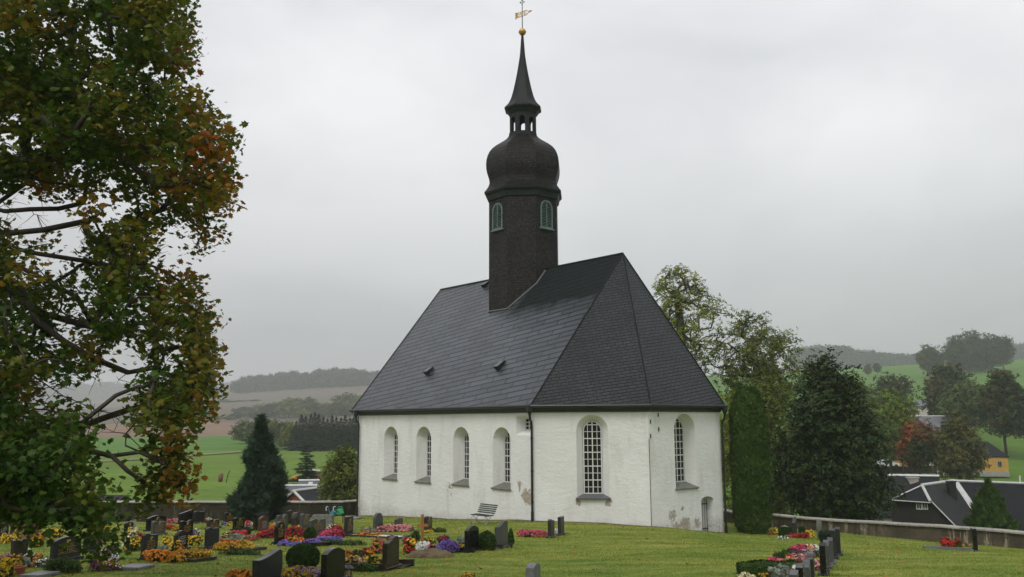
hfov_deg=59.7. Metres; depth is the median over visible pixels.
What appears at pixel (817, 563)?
flower clump
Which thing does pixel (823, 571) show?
headstone
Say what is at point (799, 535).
flower clump
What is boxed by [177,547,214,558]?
flower clump
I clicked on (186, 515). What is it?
headstone
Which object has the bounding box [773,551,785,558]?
flower clump
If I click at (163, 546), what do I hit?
flower clump
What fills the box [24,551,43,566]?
flower clump
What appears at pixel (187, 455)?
dirt track
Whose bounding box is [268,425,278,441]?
field tree
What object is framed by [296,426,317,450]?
spruce tree
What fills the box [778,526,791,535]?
clipped hedge
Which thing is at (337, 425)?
spruce tree
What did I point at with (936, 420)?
grey roofed house
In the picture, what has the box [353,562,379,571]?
flower clump
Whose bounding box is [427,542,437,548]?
flower clump
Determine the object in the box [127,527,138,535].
flower clump
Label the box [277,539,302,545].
flower clump
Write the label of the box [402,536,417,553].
flower clump
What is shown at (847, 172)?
sky
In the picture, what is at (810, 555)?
headstone
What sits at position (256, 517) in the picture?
headstone
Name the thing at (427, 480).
window
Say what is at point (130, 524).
headstone
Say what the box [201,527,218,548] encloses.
headstone
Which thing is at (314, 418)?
spruce tree
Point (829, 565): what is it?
headstone
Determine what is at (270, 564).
headstone
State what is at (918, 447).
maple tree
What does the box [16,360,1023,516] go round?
countryside
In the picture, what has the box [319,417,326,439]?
spruce tree
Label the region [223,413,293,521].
juniper tree
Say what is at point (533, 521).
bare ground
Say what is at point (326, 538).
flower clump
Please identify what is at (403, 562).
grave border
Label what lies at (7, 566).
flower clump
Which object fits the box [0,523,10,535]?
headstone
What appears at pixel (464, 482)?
window
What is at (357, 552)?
flower clump
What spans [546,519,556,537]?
headstone
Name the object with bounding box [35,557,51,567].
flower clump
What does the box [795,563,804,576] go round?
headstone
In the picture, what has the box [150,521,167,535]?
headstone
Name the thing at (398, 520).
headstone
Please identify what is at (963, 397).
willow tree
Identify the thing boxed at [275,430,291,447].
field tree
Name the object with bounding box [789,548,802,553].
flower clump
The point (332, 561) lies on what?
headstone
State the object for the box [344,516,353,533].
headstone
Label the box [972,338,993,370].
hillside tree
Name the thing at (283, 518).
headstone
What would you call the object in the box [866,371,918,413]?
lime tree
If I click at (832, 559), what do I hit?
headstone
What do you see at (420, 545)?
flower clump
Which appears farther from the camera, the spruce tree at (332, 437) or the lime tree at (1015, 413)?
the spruce tree at (332, 437)
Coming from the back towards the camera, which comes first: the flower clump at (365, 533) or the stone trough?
the stone trough
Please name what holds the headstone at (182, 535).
on the lawn at (600, 568)
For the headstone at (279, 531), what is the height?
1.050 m
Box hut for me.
[99,495,133,500]
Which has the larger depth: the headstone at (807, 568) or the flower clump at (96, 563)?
the flower clump at (96, 563)
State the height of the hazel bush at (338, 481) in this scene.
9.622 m
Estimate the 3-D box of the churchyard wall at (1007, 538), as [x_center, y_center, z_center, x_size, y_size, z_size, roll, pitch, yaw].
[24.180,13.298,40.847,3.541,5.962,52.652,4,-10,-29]
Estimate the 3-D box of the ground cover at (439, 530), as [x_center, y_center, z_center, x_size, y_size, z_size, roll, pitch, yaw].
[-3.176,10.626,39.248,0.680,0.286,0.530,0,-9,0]
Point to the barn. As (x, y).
(946, 502)
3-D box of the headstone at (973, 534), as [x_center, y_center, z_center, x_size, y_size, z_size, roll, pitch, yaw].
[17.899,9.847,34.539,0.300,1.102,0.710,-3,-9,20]
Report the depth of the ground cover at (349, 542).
34.18 m
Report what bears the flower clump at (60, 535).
on the lawn at (600, 568)
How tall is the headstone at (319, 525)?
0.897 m
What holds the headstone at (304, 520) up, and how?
on the lawn at (600, 568)
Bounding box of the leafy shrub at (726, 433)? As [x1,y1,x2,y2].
[719,392,770,509]
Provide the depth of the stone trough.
44.70 m
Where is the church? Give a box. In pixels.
[349,0,727,533]
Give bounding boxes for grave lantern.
[345,563,353,576]
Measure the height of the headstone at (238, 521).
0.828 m
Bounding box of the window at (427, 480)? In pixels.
[414,431,430,483]
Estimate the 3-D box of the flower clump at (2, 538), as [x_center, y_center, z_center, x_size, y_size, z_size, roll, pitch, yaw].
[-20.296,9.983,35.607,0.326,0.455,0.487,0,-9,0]
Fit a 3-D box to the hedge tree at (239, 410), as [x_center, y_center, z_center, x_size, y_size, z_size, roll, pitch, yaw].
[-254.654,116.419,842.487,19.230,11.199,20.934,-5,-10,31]
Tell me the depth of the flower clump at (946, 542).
36.45 m
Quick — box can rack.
[329,504,344,522]
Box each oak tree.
[694,309,825,412]
[915,360,978,414]
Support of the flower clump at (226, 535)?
on the lawn at (600, 568)
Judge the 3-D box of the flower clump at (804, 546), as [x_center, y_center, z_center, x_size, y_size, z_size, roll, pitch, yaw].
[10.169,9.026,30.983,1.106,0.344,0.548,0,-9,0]
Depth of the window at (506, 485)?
47.16 m
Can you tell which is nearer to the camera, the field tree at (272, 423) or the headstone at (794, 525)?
the headstone at (794, 525)
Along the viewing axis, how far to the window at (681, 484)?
46.65 m
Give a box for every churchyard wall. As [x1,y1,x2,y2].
[3,499,355,522]
[723,508,1023,548]
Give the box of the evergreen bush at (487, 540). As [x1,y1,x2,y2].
[478,531,496,550]
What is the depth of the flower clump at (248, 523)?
43.47 m
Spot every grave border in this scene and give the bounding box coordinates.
[139,556,216,562]
[205,546,266,550]
[274,540,331,546]
[345,559,414,571]
[347,534,409,538]
[436,545,482,552]
[459,542,512,549]
[923,545,972,550]
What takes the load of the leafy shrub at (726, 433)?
on the countryside
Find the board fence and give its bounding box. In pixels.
[877,466,936,474]
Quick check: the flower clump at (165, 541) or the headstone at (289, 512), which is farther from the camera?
the headstone at (289, 512)
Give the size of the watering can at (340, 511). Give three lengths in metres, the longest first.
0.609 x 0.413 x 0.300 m
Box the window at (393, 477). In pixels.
[381,432,397,480]
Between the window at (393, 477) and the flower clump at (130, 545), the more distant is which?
the window at (393, 477)
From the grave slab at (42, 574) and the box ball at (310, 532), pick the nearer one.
the grave slab at (42, 574)
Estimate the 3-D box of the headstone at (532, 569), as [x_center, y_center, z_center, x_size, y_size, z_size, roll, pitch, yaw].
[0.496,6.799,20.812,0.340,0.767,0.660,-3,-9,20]
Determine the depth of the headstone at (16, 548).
29.25 m
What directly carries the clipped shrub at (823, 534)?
on the lawn at (600, 568)
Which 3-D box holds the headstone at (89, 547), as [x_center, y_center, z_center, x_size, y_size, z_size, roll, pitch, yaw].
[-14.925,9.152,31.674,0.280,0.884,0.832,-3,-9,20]
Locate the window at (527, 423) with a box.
[525,418,529,429]
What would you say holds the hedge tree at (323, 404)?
on the countryside
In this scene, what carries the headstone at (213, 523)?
on the lawn at (600, 568)
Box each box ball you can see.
[232,526,242,530]
[243,526,250,533]
[284,542,319,567]
[303,526,316,540]
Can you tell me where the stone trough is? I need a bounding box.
[312,514,333,524]
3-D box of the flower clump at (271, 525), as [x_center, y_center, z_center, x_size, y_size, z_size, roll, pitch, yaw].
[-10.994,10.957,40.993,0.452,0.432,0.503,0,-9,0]
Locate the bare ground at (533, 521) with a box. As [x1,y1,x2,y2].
[355,515,726,533]
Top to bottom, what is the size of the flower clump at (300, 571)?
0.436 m
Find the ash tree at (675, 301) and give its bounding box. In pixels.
[651,263,741,365]
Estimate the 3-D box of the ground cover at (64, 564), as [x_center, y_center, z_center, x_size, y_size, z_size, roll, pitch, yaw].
[-12.175,7.499,24.170,1.182,0.507,0.578,0,-9,0]
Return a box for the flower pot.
[13,565,26,574]
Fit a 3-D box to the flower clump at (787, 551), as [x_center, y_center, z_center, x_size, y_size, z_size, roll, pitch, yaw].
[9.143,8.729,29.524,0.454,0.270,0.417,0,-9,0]
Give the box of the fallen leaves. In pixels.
[0,523,1020,576]
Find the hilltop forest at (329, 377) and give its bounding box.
[230,366,378,393]
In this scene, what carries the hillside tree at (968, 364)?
on the countryside
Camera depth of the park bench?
43.57 m
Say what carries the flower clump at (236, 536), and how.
on the lawn at (600, 568)
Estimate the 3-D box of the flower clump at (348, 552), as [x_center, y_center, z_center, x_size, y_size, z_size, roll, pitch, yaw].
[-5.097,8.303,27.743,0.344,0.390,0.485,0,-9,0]
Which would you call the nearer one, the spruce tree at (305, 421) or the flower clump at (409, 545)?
the flower clump at (409, 545)
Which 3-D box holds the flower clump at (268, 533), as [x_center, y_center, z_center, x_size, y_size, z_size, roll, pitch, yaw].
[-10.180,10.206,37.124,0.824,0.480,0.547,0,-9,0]
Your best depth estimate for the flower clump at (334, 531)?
37.01 m
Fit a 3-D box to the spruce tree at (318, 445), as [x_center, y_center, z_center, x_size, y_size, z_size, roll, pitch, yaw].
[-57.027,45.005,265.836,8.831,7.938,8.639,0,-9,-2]
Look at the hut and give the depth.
77.16 m
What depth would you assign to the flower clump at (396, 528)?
39.78 m
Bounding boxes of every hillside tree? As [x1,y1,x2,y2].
[912,344,945,376]
[938,334,973,372]
[955,328,992,371]
[956,342,978,372]
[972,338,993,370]
[983,332,1009,369]
[987,335,1016,369]
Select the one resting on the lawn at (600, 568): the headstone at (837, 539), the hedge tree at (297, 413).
the headstone at (837, 539)
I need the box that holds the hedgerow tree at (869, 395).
[853,382,881,409]
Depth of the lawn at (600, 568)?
28.28 m
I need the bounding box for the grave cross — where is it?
[417,514,427,541]
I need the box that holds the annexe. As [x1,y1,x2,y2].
[285,484,320,492]
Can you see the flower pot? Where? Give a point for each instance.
(19, 569)
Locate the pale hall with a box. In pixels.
[905,400,930,415]
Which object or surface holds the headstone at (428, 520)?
on the lawn at (600, 568)
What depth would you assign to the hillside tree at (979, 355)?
643.19 m
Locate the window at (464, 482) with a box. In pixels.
[451,432,468,486]
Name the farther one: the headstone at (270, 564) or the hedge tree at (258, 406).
the hedge tree at (258, 406)
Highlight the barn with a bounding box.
[891,479,1023,530]
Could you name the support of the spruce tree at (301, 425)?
on the countryside
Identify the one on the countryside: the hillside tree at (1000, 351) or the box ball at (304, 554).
the hillside tree at (1000, 351)
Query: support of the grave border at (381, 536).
on the lawn at (600, 568)
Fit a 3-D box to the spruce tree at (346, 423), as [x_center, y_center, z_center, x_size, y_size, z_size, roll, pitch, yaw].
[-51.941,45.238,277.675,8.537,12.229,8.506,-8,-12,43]
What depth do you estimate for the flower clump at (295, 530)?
37.62 m
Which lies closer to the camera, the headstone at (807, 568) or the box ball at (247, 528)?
the headstone at (807, 568)
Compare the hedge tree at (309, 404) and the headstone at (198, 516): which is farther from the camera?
the hedge tree at (309, 404)
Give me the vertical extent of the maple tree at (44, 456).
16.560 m
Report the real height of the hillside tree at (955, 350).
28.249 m
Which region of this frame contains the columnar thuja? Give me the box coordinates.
[728,384,773,534]
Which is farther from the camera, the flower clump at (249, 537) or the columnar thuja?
the columnar thuja
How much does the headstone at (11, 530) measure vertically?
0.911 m
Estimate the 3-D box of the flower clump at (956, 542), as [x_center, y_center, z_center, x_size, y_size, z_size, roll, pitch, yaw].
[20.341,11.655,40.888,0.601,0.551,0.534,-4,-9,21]
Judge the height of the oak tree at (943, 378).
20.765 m
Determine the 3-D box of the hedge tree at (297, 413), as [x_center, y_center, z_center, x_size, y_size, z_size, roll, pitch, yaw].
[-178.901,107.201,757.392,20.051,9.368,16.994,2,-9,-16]
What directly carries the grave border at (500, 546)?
on the lawn at (600, 568)
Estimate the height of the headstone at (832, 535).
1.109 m
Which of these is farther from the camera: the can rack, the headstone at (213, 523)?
the can rack
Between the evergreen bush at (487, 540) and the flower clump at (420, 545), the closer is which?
the flower clump at (420, 545)
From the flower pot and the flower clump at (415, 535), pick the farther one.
the flower clump at (415, 535)
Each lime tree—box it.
[767,347,906,520]
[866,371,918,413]
[925,411,992,479]
[975,368,1021,454]
[1004,386,1023,438]
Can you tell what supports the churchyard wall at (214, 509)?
on the lawn at (600, 568)
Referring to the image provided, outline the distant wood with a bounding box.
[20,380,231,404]
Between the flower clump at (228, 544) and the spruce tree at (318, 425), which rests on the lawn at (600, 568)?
the flower clump at (228, 544)
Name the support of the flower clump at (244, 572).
on the lawn at (600, 568)
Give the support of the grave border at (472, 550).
on the lawn at (600, 568)
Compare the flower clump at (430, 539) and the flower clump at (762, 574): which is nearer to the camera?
the flower clump at (762, 574)
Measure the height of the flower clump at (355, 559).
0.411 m
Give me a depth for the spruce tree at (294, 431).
277.06 m
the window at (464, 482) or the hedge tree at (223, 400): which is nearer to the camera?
the window at (464, 482)
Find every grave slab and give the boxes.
[19,571,60,576]
[114,564,154,570]
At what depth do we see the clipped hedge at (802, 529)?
47.19 m
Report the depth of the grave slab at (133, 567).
24.62 m
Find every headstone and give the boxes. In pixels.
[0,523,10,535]
[8,521,21,533]
[10,538,28,555]
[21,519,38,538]
[50,536,83,559]
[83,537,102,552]
[121,522,133,532]
[137,533,157,559]
[143,515,166,531]
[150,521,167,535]
[170,530,190,550]
[176,509,192,523]
[179,520,193,536]
[193,511,205,522]
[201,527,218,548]
[204,519,220,528]
[223,512,234,521]
[230,517,244,530]
[251,512,268,530]
[252,549,282,576]
[258,516,267,531]
[271,521,284,543]
[276,514,287,528]
[279,510,291,524]
[291,512,299,525]
[300,513,309,528]
[308,518,325,532]
[321,547,348,576]
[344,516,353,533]
[373,513,382,528]
[382,536,401,569]
[394,517,402,524]
[424,516,433,529]
[462,525,478,552]
[495,521,508,548]
[526,563,540,576]
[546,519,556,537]
[556,516,565,535]
[789,570,798,576]
[792,516,798,534]
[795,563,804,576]
[803,559,810,576]
[807,552,814,576]
[816,519,821,539]
[818,543,829,576]
[823,540,832,568]
[827,537,836,564]
[830,528,838,559]
[835,527,842,555]
[969,527,979,550]
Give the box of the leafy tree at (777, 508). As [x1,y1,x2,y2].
[748,371,802,514]
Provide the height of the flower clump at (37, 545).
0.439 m
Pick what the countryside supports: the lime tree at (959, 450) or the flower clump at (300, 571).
the lime tree at (959, 450)
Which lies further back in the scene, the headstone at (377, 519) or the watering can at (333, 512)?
the watering can at (333, 512)
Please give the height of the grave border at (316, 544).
0.385 m
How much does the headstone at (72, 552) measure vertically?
0.968 m
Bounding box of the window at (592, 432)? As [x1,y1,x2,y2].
[576,421,610,499]
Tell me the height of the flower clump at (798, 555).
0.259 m
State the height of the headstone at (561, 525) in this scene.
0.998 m
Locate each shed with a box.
[288,486,324,500]
[839,474,939,521]
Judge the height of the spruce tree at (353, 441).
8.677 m
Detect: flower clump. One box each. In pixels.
[0,533,8,542]
[0,553,11,560]
[0,556,15,576]
[3,534,22,543]
[11,553,24,565]
[20,556,29,566]
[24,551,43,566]
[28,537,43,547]
[33,532,45,539]
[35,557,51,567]
[50,527,64,537]
[88,549,123,571]
[121,535,140,551]
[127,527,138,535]
[142,549,186,562]
[157,544,172,549]
[161,536,172,545]
[166,518,177,522]
[166,524,173,529]
[168,540,184,550]
[171,525,178,530]
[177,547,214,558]
[188,535,203,545]
[193,528,200,535]
[213,539,256,549]
[221,532,231,537]
[223,568,251,576]
[228,533,244,540]
[230,529,246,535]
[244,534,258,540]
[245,520,252,526]
[257,528,273,537]
[268,522,275,528]
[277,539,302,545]
[281,565,320,576]
[284,534,304,541]
[285,525,304,536]
[303,538,319,542]
[316,536,343,540]
[318,527,346,536]
[326,524,343,529]
[345,549,353,558]
[345,555,365,562]
[352,548,362,558]
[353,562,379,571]
[354,532,379,535]
[359,526,378,532]
[362,546,374,556]
[363,552,381,563]
[370,536,384,553]
[377,523,414,531]
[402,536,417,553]
[410,529,420,541]
[415,541,429,550]
[424,529,432,533]
[424,537,436,543]
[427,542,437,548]
[436,534,449,542]
[437,539,459,552]
[456,535,463,542]
[459,572,475,576]
[516,529,547,537]
[736,571,755,576]
[758,571,769,576]
[767,556,777,560]
[767,563,791,576]
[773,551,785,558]
[777,557,796,560]
[781,547,792,554]
[785,553,806,558]
[788,544,818,550]
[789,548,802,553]
[792,532,809,538]
[800,548,819,556]
[805,529,815,537]
[814,558,819,569]
[940,537,952,546]
[951,536,962,546]
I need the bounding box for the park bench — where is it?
[470,503,497,524]
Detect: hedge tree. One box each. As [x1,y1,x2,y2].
[217,399,230,402]
[223,416,234,419]
[229,413,241,418]
[231,406,248,416]
[241,407,262,417]
[249,404,262,413]
[259,402,277,416]
[271,397,299,417]
[289,409,310,418]
[290,397,303,415]
[297,396,325,413]
[309,411,326,418]
[320,402,329,413]
[324,407,338,417]
[325,392,358,418]
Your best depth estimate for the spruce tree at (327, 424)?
277.25 m
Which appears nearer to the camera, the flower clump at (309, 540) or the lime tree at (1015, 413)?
the flower clump at (309, 540)
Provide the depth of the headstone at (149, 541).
28.24 m
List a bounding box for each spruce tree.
[283,421,304,449]
[286,427,305,450]
[288,414,306,445]
[290,444,319,483]
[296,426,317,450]
[300,416,307,433]
[302,414,316,444]
[311,427,331,450]
[313,412,316,429]
[313,413,326,444]
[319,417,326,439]
[321,418,334,444]
[321,423,341,450]
[326,415,334,441]
[327,416,342,447]
[335,425,354,449]
[336,417,342,432]
[337,415,351,445]
[347,425,357,450]
[348,416,357,440]
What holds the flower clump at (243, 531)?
on the lawn at (600, 568)
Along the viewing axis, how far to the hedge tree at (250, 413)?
815.23 m
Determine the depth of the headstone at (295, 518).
41.92 m
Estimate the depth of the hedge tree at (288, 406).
814.60 m
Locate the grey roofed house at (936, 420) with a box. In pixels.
[911,415,955,436]
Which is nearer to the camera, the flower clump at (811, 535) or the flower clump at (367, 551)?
the flower clump at (367, 551)
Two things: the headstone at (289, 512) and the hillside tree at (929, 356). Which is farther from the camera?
the hillside tree at (929, 356)
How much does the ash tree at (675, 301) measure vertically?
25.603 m
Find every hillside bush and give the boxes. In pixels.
[862,363,871,374]
[872,363,881,375]
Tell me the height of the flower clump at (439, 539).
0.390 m
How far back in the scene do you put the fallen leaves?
26.60 m
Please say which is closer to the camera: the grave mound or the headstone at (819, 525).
the grave mound
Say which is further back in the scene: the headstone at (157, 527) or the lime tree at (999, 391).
the lime tree at (999, 391)
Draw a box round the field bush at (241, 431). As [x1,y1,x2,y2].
[228,419,254,443]
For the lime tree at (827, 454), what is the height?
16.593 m
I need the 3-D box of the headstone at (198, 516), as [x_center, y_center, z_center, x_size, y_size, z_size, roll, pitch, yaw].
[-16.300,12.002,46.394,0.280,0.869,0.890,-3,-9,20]
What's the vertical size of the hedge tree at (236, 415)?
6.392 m
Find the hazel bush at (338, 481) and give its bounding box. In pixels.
[316,443,356,500]
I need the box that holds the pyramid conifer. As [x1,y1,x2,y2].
[959,476,1020,530]
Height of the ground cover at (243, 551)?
0.296 m
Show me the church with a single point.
(531, 379)
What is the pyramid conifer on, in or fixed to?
on the countryside
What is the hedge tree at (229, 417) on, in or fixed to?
on the countryside
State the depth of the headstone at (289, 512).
45.15 m
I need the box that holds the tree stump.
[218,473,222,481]
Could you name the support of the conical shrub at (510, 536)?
on the lawn at (600, 568)
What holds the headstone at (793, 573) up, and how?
on the lawn at (600, 568)
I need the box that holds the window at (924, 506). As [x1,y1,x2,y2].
[922,504,927,509]
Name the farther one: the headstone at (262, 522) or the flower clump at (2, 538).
the headstone at (262, 522)
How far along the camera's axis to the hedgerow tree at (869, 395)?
167.39 m
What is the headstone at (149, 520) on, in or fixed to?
on the lawn at (600, 568)
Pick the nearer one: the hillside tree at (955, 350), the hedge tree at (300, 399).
the hillside tree at (955, 350)
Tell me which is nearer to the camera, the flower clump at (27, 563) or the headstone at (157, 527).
the flower clump at (27, 563)
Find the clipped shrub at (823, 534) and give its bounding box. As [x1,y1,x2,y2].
[818,530,829,542]
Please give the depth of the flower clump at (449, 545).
29.68 m
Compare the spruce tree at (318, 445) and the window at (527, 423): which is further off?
the spruce tree at (318, 445)
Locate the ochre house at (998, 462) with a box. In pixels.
[932,441,1009,476]
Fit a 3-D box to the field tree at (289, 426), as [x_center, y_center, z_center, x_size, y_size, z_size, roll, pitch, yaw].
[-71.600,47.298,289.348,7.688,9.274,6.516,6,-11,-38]
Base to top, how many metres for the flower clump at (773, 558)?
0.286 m
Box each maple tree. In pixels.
[0,0,248,571]
[864,387,921,473]
[893,416,938,473]
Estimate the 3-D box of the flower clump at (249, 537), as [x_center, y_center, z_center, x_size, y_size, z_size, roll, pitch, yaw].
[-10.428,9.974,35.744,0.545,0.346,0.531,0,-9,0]
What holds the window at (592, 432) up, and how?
in the church
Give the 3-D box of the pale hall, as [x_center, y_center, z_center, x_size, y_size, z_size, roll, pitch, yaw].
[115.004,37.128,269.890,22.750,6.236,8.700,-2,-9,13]
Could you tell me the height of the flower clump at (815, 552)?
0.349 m
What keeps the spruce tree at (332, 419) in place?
on the countryside
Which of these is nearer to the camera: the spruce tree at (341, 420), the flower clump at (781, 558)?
the flower clump at (781, 558)
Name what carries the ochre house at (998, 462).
on the countryside
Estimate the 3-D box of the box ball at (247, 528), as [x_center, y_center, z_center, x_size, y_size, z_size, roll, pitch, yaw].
[-11.699,10.795,39.250,0.481,0.678,0.505,0,-9,0]
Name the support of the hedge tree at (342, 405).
on the countryside
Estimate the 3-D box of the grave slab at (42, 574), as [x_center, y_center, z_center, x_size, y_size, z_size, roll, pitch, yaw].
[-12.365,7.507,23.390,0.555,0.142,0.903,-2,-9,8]
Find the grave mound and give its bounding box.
[406,548,452,557]
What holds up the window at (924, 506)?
in the barn
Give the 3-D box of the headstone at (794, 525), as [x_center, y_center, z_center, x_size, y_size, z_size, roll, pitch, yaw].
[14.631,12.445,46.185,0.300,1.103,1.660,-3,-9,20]
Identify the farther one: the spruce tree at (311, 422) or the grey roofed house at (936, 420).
the spruce tree at (311, 422)
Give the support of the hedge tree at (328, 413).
on the countryside
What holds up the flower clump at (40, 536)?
on the lawn at (600, 568)
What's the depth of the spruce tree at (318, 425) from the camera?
277.39 m
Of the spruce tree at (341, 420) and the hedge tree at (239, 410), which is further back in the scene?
the hedge tree at (239, 410)
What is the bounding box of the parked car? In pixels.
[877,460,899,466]
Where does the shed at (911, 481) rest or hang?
on the countryside
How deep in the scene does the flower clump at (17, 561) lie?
25.55 m
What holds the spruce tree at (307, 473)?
on the countryside
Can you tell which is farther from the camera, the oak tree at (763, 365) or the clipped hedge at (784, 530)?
the oak tree at (763, 365)
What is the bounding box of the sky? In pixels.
[0,0,1023,403]
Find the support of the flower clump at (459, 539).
on the lawn at (600, 568)
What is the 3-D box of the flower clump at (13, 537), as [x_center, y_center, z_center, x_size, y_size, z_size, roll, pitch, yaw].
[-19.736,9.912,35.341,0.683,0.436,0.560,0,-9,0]
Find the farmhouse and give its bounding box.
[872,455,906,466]
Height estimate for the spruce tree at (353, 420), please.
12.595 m
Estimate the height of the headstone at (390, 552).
1.117 m
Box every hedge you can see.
[735,559,775,576]
[772,559,801,568]
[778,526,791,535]
[798,525,805,532]
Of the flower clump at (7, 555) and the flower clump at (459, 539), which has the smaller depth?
the flower clump at (7, 555)
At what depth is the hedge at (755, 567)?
22.07 m
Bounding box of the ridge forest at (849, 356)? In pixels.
[786,342,1023,370]
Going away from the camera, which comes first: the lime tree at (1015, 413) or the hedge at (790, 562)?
the hedge at (790, 562)
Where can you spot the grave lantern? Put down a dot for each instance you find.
(348, 573)
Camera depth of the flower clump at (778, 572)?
21.80 m
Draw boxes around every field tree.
[266,418,280,440]
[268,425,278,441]
[275,421,288,440]
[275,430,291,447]
[279,420,294,436]
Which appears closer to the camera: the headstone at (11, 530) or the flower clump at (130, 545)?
the flower clump at (130, 545)
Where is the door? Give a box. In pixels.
[701,498,707,530]
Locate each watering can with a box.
[328,506,337,516]
[336,506,343,514]
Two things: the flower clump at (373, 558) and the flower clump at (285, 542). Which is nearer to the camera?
the flower clump at (373, 558)
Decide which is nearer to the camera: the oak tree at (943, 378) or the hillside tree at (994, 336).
the oak tree at (943, 378)
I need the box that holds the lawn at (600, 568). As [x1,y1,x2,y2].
[0,516,1023,576]
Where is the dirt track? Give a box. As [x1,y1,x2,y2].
[89,447,286,461]
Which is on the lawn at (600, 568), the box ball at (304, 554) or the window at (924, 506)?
the box ball at (304, 554)
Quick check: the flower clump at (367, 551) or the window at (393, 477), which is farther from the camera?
the window at (393, 477)
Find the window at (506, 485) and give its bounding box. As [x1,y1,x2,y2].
[491,432,510,490]
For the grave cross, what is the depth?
32.73 m
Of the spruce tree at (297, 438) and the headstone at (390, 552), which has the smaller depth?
the headstone at (390, 552)
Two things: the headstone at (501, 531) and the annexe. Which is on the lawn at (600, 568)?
the headstone at (501, 531)
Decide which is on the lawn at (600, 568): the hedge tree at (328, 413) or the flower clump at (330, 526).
the flower clump at (330, 526)
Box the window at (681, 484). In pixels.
[674,418,698,490]
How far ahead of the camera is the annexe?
101.66 m
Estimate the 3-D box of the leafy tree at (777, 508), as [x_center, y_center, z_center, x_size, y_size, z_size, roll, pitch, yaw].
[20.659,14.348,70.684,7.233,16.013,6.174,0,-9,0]
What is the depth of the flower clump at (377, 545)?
29.40 m
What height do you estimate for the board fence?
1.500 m
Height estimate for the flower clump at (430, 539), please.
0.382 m
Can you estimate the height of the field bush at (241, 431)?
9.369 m
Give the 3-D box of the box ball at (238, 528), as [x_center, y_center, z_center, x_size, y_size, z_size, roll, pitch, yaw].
[-12.002,10.738,39.008,0.489,0.705,0.453,8,-12,-44]
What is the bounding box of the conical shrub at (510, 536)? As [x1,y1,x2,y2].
[508,528,514,543]
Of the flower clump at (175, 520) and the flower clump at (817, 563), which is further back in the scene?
the flower clump at (175, 520)
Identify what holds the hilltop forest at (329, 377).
on the countryside
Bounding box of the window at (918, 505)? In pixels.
[916,503,921,509]
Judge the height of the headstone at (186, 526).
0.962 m
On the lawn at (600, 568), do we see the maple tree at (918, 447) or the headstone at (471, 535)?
the headstone at (471, 535)
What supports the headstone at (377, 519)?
on the lawn at (600, 568)
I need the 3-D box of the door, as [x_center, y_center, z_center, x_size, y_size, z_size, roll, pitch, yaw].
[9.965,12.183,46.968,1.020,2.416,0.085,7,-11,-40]
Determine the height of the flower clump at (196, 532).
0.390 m
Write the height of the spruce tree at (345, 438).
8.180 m
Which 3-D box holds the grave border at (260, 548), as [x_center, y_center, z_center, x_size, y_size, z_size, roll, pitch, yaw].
[-9.774,9.270,31.574,1.900,0.309,0.990,-3,-9,20]
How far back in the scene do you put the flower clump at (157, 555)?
26.94 m
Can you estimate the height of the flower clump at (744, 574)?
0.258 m
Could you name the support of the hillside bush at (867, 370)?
on the countryside
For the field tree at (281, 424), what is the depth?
300.19 m
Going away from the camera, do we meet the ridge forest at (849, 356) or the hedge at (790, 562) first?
the hedge at (790, 562)
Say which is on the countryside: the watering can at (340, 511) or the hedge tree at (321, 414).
the hedge tree at (321, 414)
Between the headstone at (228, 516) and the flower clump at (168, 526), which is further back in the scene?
the headstone at (228, 516)
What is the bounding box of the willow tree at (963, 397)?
[934,379,988,429]
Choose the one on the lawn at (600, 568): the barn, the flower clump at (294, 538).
the flower clump at (294, 538)
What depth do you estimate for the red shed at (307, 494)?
91.61 m
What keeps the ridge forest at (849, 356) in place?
on the countryside
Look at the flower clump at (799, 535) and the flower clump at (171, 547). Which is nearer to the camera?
the flower clump at (171, 547)
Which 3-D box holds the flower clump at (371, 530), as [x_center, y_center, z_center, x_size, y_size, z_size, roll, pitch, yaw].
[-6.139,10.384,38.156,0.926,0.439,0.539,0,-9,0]
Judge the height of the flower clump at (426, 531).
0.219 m
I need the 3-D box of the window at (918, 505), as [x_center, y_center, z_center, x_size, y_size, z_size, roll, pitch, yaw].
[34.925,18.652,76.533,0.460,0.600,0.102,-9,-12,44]
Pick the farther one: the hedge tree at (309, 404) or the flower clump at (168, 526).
the hedge tree at (309, 404)
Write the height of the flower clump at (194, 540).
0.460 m
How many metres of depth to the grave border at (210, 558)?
27.55 m
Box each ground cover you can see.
[43,556,82,572]
[218,547,260,555]
[323,539,366,545]
[433,527,446,532]
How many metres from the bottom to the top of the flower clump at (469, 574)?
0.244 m
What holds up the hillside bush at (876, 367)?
on the countryside
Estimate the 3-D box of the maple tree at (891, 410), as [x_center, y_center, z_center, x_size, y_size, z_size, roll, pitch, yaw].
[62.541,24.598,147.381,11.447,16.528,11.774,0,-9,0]
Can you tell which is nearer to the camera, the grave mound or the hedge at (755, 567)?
the hedge at (755, 567)
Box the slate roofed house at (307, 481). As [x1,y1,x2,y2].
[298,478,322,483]

